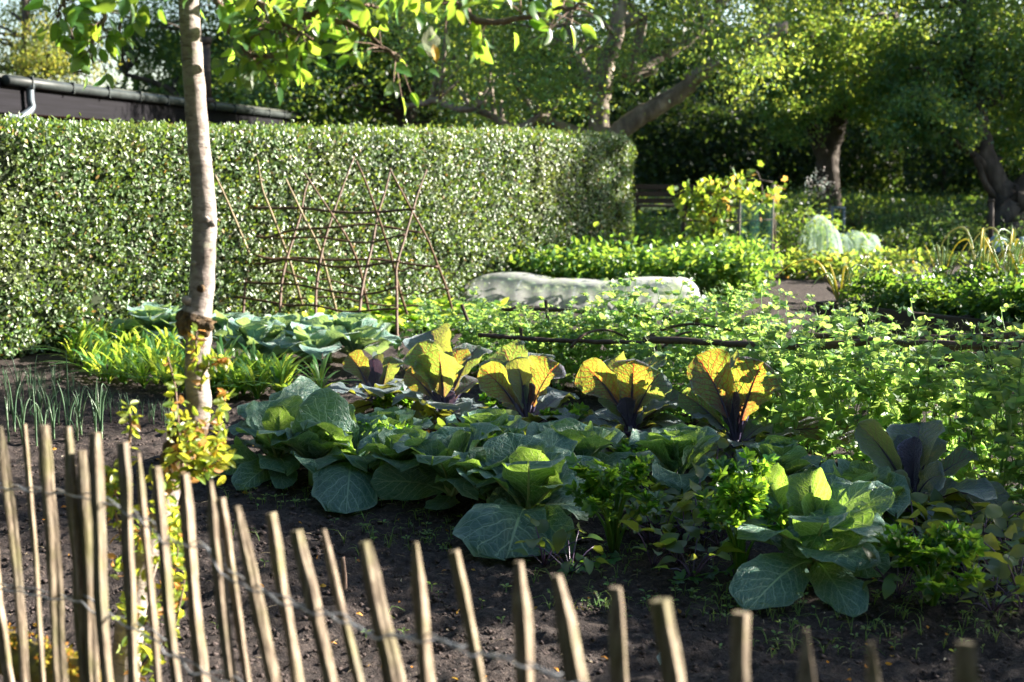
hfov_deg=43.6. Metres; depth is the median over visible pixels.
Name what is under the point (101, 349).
salsify plant
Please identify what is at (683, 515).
beet plant
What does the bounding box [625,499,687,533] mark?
beet plant
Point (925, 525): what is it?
beet plant
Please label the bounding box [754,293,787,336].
pea plant
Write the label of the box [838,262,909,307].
parsley plant
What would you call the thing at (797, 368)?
pea plant
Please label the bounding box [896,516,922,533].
beet plant
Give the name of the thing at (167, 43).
dark tree
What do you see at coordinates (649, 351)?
pea plant
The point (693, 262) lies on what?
potato plant
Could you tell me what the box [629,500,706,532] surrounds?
beet plant
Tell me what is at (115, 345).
salsify plant
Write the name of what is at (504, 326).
pea plant
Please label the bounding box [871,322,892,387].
pea plant
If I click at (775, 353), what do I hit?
pea plant
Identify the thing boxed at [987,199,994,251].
wooden stake
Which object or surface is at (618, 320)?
pea plant
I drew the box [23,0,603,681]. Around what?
apple tree
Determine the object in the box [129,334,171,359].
salsify plant
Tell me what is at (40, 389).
leek plant
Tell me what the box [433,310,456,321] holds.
lettuce plant
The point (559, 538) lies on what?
beet plant
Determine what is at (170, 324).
blue cabbage
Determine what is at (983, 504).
beet plant
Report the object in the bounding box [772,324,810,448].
pea plant
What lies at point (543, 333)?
pea plant
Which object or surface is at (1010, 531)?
beet plant
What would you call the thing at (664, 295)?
salad plant
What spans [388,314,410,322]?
lettuce plant
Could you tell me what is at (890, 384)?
pea plant
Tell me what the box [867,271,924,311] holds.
parsley plant
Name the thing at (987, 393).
pea plant
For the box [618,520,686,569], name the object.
beet plant
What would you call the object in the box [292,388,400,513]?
green cabbage
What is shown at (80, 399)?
leek plant
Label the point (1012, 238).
onion plant
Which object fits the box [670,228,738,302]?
potato plant
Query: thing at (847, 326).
pea plant
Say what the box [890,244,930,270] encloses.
strawberry plant
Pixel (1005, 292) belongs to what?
parsley plant
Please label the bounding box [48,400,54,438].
leek plant
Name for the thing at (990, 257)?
onion plant
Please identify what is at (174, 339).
salsify plant
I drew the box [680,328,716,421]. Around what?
pea plant
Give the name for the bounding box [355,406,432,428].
green cabbage
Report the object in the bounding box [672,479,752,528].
beet plant
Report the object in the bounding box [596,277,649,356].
pea plant
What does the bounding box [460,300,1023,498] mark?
pea support
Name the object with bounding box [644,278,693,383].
pea plant
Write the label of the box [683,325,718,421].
pea plant
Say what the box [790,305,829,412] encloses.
pea plant
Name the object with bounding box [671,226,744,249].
potato plant
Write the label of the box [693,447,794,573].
celery plant
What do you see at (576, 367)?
pea plant
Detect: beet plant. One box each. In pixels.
[419,407,457,431]
[419,410,443,432]
[433,417,461,426]
[506,410,530,422]
[508,514,603,565]
[514,522,613,574]
[600,448,611,454]
[613,479,679,502]
[614,489,678,522]
[618,510,694,545]
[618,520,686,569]
[622,501,702,541]
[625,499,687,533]
[626,489,691,526]
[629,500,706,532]
[641,505,709,564]
[647,480,707,501]
[649,470,683,501]
[650,482,682,515]
[650,499,731,541]
[650,525,747,580]
[658,495,691,539]
[661,485,715,504]
[663,461,717,505]
[663,491,696,514]
[671,519,723,542]
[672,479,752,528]
[689,499,708,527]
[699,512,733,546]
[704,438,742,462]
[708,443,720,459]
[716,436,761,461]
[862,547,944,600]
[877,535,930,560]
[882,506,934,534]
[883,492,952,532]
[883,500,961,538]
[889,519,938,571]
[894,519,955,563]
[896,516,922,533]
[899,488,1008,536]
[902,503,970,535]
[907,503,923,526]
[927,501,987,519]
[927,520,1003,570]
[928,507,1006,537]
[929,560,1013,587]
[931,554,995,603]
[944,494,1019,526]
[946,504,1023,561]
[953,505,1023,546]
[956,564,1023,613]
[957,513,1023,563]
[962,502,1023,541]
[965,501,1014,538]
[967,544,1023,591]
[969,538,1023,578]
[970,552,1023,608]
[982,523,1023,553]
[985,532,1023,562]
[986,512,1023,550]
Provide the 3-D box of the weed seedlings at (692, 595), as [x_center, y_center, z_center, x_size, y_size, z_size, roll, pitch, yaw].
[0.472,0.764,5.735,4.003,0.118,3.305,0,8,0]
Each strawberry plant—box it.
[772,252,796,268]
[775,261,803,278]
[780,257,810,278]
[787,244,824,270]
[790,246,817,264]
[794,256,828,279]
[803,251,858,272]
[807,255,850,279]
[817,246,860,266]
[827,252,867,281]
[850,256,878,277]
[852,252,877,272]
[852,253,893,267]
[856,259,918,277]
[862,260,892,276]
[879,246,907,264]
[885,255,920,277]
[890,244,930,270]
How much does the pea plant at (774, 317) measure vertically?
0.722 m
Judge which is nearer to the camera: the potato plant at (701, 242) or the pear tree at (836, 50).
the potato plant at (701, 242)
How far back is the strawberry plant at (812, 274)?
16.64 m
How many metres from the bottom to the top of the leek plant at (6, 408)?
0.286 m
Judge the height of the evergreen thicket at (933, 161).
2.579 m
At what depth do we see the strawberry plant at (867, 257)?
17.48 m
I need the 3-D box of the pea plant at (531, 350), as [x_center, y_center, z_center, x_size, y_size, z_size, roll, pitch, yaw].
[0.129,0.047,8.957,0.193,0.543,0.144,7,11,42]
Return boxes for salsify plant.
[35,324,112,364]
[41,334,115,375]
[47,338,93,362]
[48,316,112,350]
[57,319,107,349]
[60,327,80,347]
[63,339,111,361]
[66,322,125,345]
[67,349,137,380]
[68,316,116,341]
[72,329,145,360]
[72,348,92,367]
[73,330,100,351]
[75,344,138,380]
[77,346,149,382]
[83,351,132,383]
[85,350,146,384]
[89,321,158,346]
[89,331,138,357]
[99,350,145,382]
[100,347,125,364]
[101,343,180,384]
[103,354,171,388]
[105,330,144,350]
[113,340,151,367]
[115,329,155,349]
[118,328,169,358]
[121,320,156,351]
[122,337,177,365]
[125,348,185,385]
[129,325,183,356]
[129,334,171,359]
[130,361,184,392]
[134,350,176,390]
[137,344,183,366]
[141,357,184,387]
[152,330,216,355]
[155,339,172,353]
[156,346,182,368]
[184,362,246,395]
[209,346,257,377]
[210,334,241,357]
[210,345,239,372]
[212,348,257,392]
[212,355,267,398]
[212,361,261,395]
[213,354,297,393]
[214,357,294,398]
[214,368,246,392]
[226,369,282,398]
[229,340,290,367]
[230,350,272,386]
[238,352,317,391]
[242,355,258,376]
[243,358,313,391]
[252,347,320,376]
[252,359,327,384]
[254,348,293,378]
[268,354,311,387]
[289,352,347,387]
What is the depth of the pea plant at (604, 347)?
8.67 m
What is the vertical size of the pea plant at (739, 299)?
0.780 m
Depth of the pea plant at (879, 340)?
6.70 m
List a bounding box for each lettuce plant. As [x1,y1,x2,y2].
[301,311,309,316]
[344,305,356,310]
[354,304,375,313]
[373,307,388,314]
[374,316,390,323]
[375,312,394,323]
[382,296,400,307]
[386,303,408,315]
[387,323,399,332]
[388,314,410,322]
[391,318,413,332]
[398,302,418,320]
[406,314,424,323]
[407,298,428,309]
[413,323,426,331]
[426,296,447,306]
[430,303,449,312]
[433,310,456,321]
[437,297,454,306]
[438,318,462,333]
[444,306,461,315]
[452,299,472,306]
[482,310,499,321]
[494,297,512,307]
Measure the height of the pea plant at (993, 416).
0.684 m
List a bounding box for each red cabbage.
[327,350,422,412]
[392,323,491,423]
[477,339,584,429]
[575,351,684,437]
[677,348,854,462]
[854,418,1009,521]
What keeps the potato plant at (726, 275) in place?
on the soil ground at (824, 670)
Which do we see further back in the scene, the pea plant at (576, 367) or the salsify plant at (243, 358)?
the salsify plant at (243, 358)
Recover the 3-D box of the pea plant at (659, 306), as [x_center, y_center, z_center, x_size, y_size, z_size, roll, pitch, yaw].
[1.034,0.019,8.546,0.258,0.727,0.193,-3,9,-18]
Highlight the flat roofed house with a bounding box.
[0,37,304,138]
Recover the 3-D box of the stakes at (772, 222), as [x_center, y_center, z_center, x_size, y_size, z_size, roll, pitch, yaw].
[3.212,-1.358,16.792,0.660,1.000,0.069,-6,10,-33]
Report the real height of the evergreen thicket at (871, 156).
2.837 m
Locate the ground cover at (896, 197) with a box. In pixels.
[632,187,1023,265]
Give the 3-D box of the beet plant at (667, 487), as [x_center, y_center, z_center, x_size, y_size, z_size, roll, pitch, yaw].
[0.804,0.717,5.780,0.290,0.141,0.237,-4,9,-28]
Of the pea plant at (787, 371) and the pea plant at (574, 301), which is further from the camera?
the pea plant at (574, 301)
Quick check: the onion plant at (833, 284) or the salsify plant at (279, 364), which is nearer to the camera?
the salsify plant at (279, 364)
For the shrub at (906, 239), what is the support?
on the soil ground at (824, 670)
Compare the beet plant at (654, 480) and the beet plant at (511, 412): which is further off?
the beet plant at (511, 412)
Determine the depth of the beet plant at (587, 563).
4.94 m
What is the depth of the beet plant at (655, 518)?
5.30 m
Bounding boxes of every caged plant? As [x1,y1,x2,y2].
[800,210,840,255]
[837,226,881,257]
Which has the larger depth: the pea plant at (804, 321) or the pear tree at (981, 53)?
the pear tree at (981, 53)
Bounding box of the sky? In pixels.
[0,0,1022,155]
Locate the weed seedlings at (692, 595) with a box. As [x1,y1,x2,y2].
[158,435,1023,658]
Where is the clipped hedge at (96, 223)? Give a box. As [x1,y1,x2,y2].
[0,112,638,358]
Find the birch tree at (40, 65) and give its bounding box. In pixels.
[0,0,145,87]
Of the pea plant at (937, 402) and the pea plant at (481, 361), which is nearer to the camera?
the pea plant at (937, 402)
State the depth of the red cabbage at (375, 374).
7.95 m
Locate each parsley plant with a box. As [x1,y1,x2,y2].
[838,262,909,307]
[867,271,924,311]
[890,272,934,308]
[902,273,962,314]
[907,265,966,314]
[911,264,956,283]
[942,273,994,312]
[943,265,980,290]
[949,277,1017,318]
[961,259,1023,297]
[969,269,1023,322]
[969,276,1012,313]
[995,276,1023,320]
[1000,290,1023,322]
[1001,274,1021,286]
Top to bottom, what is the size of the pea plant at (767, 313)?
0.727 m
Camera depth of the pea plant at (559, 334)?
8.79 m
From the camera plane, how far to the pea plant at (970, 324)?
7.49 m
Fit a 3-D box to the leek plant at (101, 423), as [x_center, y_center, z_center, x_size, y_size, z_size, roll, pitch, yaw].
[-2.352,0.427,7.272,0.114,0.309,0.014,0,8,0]
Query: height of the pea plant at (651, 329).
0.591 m
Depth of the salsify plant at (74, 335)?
10.45 m
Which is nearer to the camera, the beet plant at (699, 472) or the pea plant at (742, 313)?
the beet plant at (699, 472)
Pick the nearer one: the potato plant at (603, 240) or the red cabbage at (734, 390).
the red cabbage at (734, 390)
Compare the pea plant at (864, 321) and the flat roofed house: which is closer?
the pea plant at (864, 321)
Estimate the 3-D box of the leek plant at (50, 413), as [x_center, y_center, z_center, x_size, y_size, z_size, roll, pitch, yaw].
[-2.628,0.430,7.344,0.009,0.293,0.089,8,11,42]
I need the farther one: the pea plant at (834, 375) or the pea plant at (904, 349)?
the pea plant at (904, 349)
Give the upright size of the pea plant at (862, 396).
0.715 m
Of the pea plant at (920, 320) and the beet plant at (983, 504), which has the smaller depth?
the beet plant at (983, 504)
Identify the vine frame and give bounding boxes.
[683,184,784,278]
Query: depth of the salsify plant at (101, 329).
10.21 m
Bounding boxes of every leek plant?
[0,356,36,398]
[0,377,11,413]
[2,367,7,386]
[4,396,9,441]
[5,371,20,431]
[14,398,39,440]
[20,396,24,423]
[26,404,47,424]
[27,357,36,395]
[27,375,30,414]
[30,384,57,418]
[30,406,41,424]
[33,390,37,445]
[34,384,46,413]
[35,369,45,402]
[45,392,59,434]
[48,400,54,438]
[49,363,61,404]
[51,378,64,424]
[57,382,78,426]
[62,393,75,421]
[66,357,69,405]
[66,407,80,440]
[71,383,87,414]
[72,389,89,434]
[87,381,96,431]
[88,391,106,438]
[96,383,109,431]
[124,392,137,418]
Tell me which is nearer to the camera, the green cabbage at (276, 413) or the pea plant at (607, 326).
the green cabbage at (276, 413)
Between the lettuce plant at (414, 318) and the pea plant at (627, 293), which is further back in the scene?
the lettuce plant at (414, 318)
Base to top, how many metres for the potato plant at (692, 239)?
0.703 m
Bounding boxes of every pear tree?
[716,0,957,213]
[848,0,1023,238]
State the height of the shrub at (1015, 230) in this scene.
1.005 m
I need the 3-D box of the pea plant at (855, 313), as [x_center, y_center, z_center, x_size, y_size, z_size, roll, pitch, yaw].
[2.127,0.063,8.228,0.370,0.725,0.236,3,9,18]
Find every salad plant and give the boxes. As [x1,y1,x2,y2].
[466,274,510,301]
[501,275,539,302]
[532,274,572,303]
[551,277,600,304]
[579,278,625,306]
[618,279,654,306]
[640,277,684,309]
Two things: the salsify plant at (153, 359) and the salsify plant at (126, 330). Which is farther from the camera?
the salsify plant at (126, 330)
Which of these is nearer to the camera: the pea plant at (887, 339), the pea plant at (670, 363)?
the pea plant at (887, 339)
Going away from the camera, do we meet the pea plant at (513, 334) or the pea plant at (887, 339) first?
the pea plant at (887, 339)
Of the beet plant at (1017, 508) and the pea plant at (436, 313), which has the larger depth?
the pea plant at (436, 313)
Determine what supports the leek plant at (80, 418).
on the soil ground at (824, 670)
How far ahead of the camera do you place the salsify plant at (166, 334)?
9.88 m
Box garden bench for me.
[633,184,700,214]
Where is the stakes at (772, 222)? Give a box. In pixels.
[738,199,773,273]
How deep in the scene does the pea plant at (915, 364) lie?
7.73 m
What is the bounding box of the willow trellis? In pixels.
[213,156,452,351]
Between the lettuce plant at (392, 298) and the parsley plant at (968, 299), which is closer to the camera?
the parsley plant at (968, 299)
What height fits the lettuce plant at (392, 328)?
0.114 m
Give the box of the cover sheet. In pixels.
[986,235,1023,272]
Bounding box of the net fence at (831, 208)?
[776,205,845,242]
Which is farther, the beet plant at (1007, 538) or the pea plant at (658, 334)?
the pea plant at (658, 334)
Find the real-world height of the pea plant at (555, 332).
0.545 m
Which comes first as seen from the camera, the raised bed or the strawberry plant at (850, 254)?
the raised bed
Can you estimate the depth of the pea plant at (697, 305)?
8.18 m
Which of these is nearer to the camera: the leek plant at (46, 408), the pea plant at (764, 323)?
the pea plant at (764, 323)
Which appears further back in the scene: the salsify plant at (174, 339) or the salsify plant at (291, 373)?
the salsify plant at (174, 339)
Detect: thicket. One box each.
[619,84,775,197]
[757,96,925,194]
[898,95,1023,201]
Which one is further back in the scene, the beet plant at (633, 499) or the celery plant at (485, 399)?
the celery plant at (485, 399)
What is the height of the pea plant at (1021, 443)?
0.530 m
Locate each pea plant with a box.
[388,313,411,369]
[407,302,425,336]
[409,291,426,324]
[411,314,427,334]
[420,296,434,328]
[420,299,441,332]
[425,301,452,344]
[426,305,441,330]
[428,304,447,325]
[430,298,458,328]
[430,316,448,324]
[444,308,462,347]
[448,311,460,341]
[455,315,472,343]
[455,327,469,343]
[458,302,478,337]
[460,297,475,338]
[463,322,476,344]
[464,311,488,375]
[465,286,490,359]
[466,297,487,342]
[467,323,486,366]
[469,290,492,358]
[470,317,493,374]
[470,329,488,360]
[475,304,493,358]
[477,302,505,354]
[483,306,505,359]
[483,318,500,355]
[486,301,498,346]
[489,306,514,351]
[492,316,513,342]
[494,305,508,344]
[496,300,520,348]
[500,304,518,341]
[504,301,521,344]
[506,315,527,348]
[515,306,539,352]
[518,296,548,348]
[521,305,541,342]
[521,311,540,352]
[523,317,549,353]
[532,311,552,348]
[532,312,557,353]
[537,316,558,353]
[538,320,556,380]
[541,317,566,384]
[542,309,566,353]
[548,304,574,386]
[549,322,568,382]
[550,312,573,388]
[550,316,576,389]
[556,311,581,381]
[557,314,578,385]
[560,309,577,389]
[563,295,577,353]
[563,306,592,382]
[565,306,597,394]
[568,317,587,390]
[571,320,592,369]
[571,322,589,389]
[575,284,623,336]
[576,310,602,395]
[582,311,606,357]
[583,303,608,356]
[583,305,598,354]
[587,281,624,360]
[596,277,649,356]
[597,285,641,357]
[599,308,612,360]
[599,322,610,359]
[602,289,652,360]
[602,325,629,361]
[604,282,645,359]
[604,319,630,344]
[606,319,620,352]
[606,334,634,358]
[606,335,627,358]
[608,273,640,333]
[614,335,638,358]
[616,271,673,379]
[618,298,648,338]
[627,314,667,416]
[632,305,671,357]
[634,291,653,348]
[638,304,662,357]
[640,295,653,313]
[640,341,656,414]
[642,335,690,424]
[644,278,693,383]
[645,271,696,356]
[645,308,670,356]
[648,291,682,377]
[648,316,680,387]
[648,352,675,411]
[651,324,682,411]
[657,331,674,368]
[659,342,682,415]
[669,306,695,383]
[669,308,695,372]
[669,344,691,415]
[670,291,693,386]
[675,314,706,388]
[676,281,710,368]
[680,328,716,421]
[681,300,706,386]
[682,300,732,371]
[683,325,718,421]
[685,294,707,381]
[693,290,713,356]
[694,286,716,347]
[699,287,745,351]
[699,298,726,331]
[700,281,743,335]
[700,333,753,419]
[701,327,724,427]
[708,320,738,348]
[710,287,758,414]
[715,347,742,430]
[716,335,744,416]
[721,295,749,356]
[722,289,753,349]
[725,301,749,350]
[734,300,750,328]
[734,314,789,424]
[736,294,753,339]
[737,282,769,357]
[746,305,795,433]
[747,283,803,390]
[748,299,786,340]
[752,321,777,357]
[752,322,785,418]
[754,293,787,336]
[757,325,788,432]
[758,337,799,438]
[761,328,802,445]
[763,317,786,338]
[768,292,821,417]
[770,289,802,382]
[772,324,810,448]
[779,318,823,441]
[783,365,810,451]
[786,294,814,395]
[786,341,825,454]
[786,354,811,409]
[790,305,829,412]
[791,301,858,454]
[793,321,838,416]
[795,335,850,463]
[802,308,848,416]
[802,326,833,380]
[803,301,844,382]
[805,337,853,458]
[808,343,851,460]
[814,311,868,459]
[819,307,867,415]
[821,363,854,456]
[825,296,874,350]
[831,332,853,405]
[834,379,887,461]
[839,350,887,459]
[842,326,892,444]
[842,338,897,463]
[846,345,898,461]
[847,324,906,423]
[853,313,875,389]
[853,315,885,403]
[861,323,891,400]
[862,303,892,398]
[865,314,901,371]
[866,323,907,431]
[868,324,901,399]
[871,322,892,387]
[878,322,932,423]
[881,341,923,422]
[883,335,942,429]
[883,354,936,423]
[886,342,920,423]
[888,325,913,394]
[888,335,914,408]
[892,295,937,423]
[895,356,950,423]
[897,324,923,401]
[904,379,941,458]
[908,319,949,405]
[914,326,964,478]
[925,353,958,419]
[925,385,961,436]
[932,358,962,479]
[933,347,987,453]
[934,322,972,442]
[935,353,955,419]
[938,332,1020,480]
[942,329,995,478]
[942,362,961,419]
[945,331,976,430]
[950,320,984,402]
[950,329,1000,473]
[954,331,1023,482]
[955,396,1013,493]
[959,322,1023,504]
[962,324,995,406]
[962,365,1023,500]
[965,359,1004,471]
[967,356,1023,480]
[967,361,1019,479]
[980,339,1023,498]
[981,301,1019,445]
[984,365,1017,482]
[992,339,1021,416]
[1000,318,1023,477]
[1002,356,1023,504]
[1009,469,1023,502]
[1013,415,1023,470]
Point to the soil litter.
(473, 569)
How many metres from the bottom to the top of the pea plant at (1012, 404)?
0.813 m
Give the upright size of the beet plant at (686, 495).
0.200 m
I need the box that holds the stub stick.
[341,557,346,589]
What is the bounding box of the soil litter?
[0,441,1018,681]
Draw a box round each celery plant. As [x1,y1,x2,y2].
[356,416,414,441]
[372,387,412,408]
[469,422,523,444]
[478,392,509,409]
[539,402,589,421]
[563,452,666,552]
[611,437,648,464]
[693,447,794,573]
[870,520,990,605]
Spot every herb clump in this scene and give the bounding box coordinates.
[749,181,827,228]
[823,173,886,230]
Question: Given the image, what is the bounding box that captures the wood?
[105,0,1023,188]
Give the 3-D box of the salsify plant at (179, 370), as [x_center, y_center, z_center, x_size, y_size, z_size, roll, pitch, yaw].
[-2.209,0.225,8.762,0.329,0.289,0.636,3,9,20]
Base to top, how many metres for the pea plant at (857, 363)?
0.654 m
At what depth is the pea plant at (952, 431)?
6.02 m
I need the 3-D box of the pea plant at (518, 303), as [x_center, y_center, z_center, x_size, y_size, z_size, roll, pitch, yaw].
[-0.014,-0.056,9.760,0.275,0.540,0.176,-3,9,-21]
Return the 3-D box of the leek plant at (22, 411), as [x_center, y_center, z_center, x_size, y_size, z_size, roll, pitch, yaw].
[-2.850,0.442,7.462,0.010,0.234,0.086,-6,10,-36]
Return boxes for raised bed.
[815,281,1023,368]
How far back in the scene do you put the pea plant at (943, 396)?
6.16 m
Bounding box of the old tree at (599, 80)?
[349,0,839,135]
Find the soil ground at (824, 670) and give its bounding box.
[0,160,1023,681]
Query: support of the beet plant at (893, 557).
on the soil ground at (824, 670)
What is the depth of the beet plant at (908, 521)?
5.11 m
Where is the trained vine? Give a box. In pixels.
[667,160,787,252]
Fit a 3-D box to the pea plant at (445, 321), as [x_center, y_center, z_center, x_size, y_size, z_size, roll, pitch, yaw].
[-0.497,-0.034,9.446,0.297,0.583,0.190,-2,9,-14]
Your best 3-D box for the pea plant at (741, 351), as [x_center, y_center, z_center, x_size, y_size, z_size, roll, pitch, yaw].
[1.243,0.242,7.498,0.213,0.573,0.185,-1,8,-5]
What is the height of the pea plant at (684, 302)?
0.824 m
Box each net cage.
[801,218,838,258]
[833,235,876,253]
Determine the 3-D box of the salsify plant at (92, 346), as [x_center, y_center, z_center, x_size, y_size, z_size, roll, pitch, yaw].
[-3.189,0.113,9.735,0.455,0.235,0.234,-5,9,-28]
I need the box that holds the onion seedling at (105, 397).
[102,386,107,409]
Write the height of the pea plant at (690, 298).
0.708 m
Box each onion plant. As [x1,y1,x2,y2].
[775,254,871,303]
[878,236,966,276]
[919,235,1009,276]
[940,226,1023,272]
[967,227,1023,272]
[984,228,1023,285]
[985,243,1023,268]
[1003,240,1021,276]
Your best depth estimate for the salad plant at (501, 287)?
14.09 m
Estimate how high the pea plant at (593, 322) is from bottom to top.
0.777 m
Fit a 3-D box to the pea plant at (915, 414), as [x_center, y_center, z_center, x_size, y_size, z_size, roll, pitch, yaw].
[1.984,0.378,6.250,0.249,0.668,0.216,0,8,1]
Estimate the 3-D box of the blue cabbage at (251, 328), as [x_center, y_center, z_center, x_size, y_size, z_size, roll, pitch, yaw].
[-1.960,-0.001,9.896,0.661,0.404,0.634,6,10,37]
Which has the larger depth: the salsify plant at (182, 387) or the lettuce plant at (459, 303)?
the lettuce plant at (459, 303)
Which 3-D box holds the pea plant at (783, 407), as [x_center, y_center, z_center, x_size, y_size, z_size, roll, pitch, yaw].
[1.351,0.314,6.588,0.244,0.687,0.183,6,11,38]
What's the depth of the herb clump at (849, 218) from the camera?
22.45 m
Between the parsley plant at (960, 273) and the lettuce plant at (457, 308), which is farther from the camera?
the lettuce plant at (457, 308)
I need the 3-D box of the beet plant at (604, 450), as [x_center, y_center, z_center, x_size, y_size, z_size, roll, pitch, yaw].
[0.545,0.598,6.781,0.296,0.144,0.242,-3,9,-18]
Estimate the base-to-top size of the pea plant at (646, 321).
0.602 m
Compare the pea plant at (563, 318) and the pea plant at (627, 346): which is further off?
the pea plant at (563, 318)
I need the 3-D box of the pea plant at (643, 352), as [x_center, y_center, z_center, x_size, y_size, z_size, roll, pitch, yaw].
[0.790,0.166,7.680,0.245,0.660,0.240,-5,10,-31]
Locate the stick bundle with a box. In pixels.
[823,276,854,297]
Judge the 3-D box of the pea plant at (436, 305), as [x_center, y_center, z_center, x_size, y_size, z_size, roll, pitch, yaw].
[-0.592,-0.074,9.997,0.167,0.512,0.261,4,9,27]
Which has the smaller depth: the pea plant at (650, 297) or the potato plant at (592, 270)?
the pea plant at (650, 297)
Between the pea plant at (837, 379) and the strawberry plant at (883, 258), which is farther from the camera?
the strawberry plant at (883, 258)
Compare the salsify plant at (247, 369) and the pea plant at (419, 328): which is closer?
the salsify plant at (247, 369)
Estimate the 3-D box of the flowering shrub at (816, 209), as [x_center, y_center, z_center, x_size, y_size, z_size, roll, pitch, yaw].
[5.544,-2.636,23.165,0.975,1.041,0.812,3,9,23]
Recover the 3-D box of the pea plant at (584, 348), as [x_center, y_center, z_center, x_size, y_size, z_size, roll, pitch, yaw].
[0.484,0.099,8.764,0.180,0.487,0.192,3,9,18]
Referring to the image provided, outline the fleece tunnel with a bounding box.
[459,272,700,311]
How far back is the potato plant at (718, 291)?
14.67 m
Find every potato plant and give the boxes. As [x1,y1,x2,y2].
[508,227,565,296]
[513,242,563,296]
[537,244,578,291]
[549,235,603,297]
[552,222,613,286]
[556,247,627,299]
[571,233,628,292]
[580,229,625,257]
[584,239,640,300]
[598,240,648,289]
[604,232,674,296]
[609,244,635,276]
[615,241,670,280]
[618,237,692,292]
[620,244,696,299]
[633,222,681,258]
[649,226,703,297]
[652,232,693,249]
[654,240,716,299]
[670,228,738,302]
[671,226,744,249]
[675,241,712,295]
[680,236,721,281]
[682,234,715,276]
[686,232,768,299]
[691,241,746,292]
[703,235,776,294]
[706,231,778,274]
[720,222,759,285]
[720,239,780,298]
[734,227,794,295]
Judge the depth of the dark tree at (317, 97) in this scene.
25.10 m
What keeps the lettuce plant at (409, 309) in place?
on the soil ground at (824, 670)
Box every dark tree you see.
[90,0,313,109]
[213,0,549,139]
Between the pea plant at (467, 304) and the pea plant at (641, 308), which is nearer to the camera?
the pea plant at (641, 308)
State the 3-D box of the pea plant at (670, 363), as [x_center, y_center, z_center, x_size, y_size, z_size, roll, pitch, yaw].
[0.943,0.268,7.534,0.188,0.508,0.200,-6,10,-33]
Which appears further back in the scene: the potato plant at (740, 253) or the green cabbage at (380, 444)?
the potato plant at (740, 253)
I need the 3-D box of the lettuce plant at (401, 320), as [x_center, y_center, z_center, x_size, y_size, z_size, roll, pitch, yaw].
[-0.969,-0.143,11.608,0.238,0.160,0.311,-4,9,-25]
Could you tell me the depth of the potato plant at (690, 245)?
14.65 m
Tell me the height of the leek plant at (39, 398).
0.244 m
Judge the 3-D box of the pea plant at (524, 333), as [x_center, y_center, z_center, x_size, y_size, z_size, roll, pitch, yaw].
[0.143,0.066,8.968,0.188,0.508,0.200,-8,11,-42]
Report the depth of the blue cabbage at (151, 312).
10.30 m
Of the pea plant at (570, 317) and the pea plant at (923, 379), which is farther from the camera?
the pea plant at (570, 317)
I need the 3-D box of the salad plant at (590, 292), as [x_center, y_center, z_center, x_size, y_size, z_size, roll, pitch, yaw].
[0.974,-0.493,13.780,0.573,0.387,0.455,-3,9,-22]
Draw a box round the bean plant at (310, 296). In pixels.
[300,265,324,315]
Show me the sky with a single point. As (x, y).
(5, 2)
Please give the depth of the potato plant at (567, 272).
14.27 m
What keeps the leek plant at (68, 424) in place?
on the soil ground at (824, 670)
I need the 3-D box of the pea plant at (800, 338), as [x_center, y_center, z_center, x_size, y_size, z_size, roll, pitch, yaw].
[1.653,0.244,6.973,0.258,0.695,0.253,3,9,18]
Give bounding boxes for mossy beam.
[0,622,113,681]
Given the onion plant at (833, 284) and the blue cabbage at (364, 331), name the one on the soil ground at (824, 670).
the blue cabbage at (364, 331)
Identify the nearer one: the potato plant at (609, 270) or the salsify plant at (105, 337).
the salsify plant at (105, 337)
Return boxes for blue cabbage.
[111,300,183,345]
[152,309,226,353]
[210,314,293,353]
[212,310,252,355]
[241,313,304,360]
[267,317,349,372]
[281,313,347,362]
[305,312,401,362]
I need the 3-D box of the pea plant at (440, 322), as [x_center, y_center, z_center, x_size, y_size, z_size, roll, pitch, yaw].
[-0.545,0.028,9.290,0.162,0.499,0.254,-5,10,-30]
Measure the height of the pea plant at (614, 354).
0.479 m
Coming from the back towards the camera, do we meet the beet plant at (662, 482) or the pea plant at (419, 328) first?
the pea plant at (419, 328)
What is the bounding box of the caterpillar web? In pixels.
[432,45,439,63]
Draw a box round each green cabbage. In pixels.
[213,375,319,489]
[263,421,358,485]
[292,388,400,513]
[350,426,438,471]
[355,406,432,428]
[371,422,501,509]
[434,408,529,435]
[447,447,508,502]
[452,428,606,559]
[526,417,648,486]
[621,423,741,493]
[720,463,894,616]
[728,435,825,476]
[819,458,921,518]
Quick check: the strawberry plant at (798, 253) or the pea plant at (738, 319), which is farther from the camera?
the strawberry plant at (798, 253)
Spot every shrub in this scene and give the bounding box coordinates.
[630,205,710,246]
[650,211,769,246]
[748,195,863,257]
[793,166,841,220]
[832,212,910,252]
[848,194,986,245]
[852,218,942,255]
[905,211,997,250]
[967,208,1023,253]
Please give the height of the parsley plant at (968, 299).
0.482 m
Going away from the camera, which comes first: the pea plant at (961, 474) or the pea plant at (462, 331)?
the pea plant at (961, 474)
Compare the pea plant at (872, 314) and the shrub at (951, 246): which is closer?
the pea plant at (872, 314)
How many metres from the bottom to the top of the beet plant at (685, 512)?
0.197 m
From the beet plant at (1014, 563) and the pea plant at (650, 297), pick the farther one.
the pea plant at (650, 297)
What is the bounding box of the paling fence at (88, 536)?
[0,424,978,681]
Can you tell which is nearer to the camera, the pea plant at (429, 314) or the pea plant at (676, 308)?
the pea plant at (676, 308)
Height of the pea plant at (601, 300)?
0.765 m

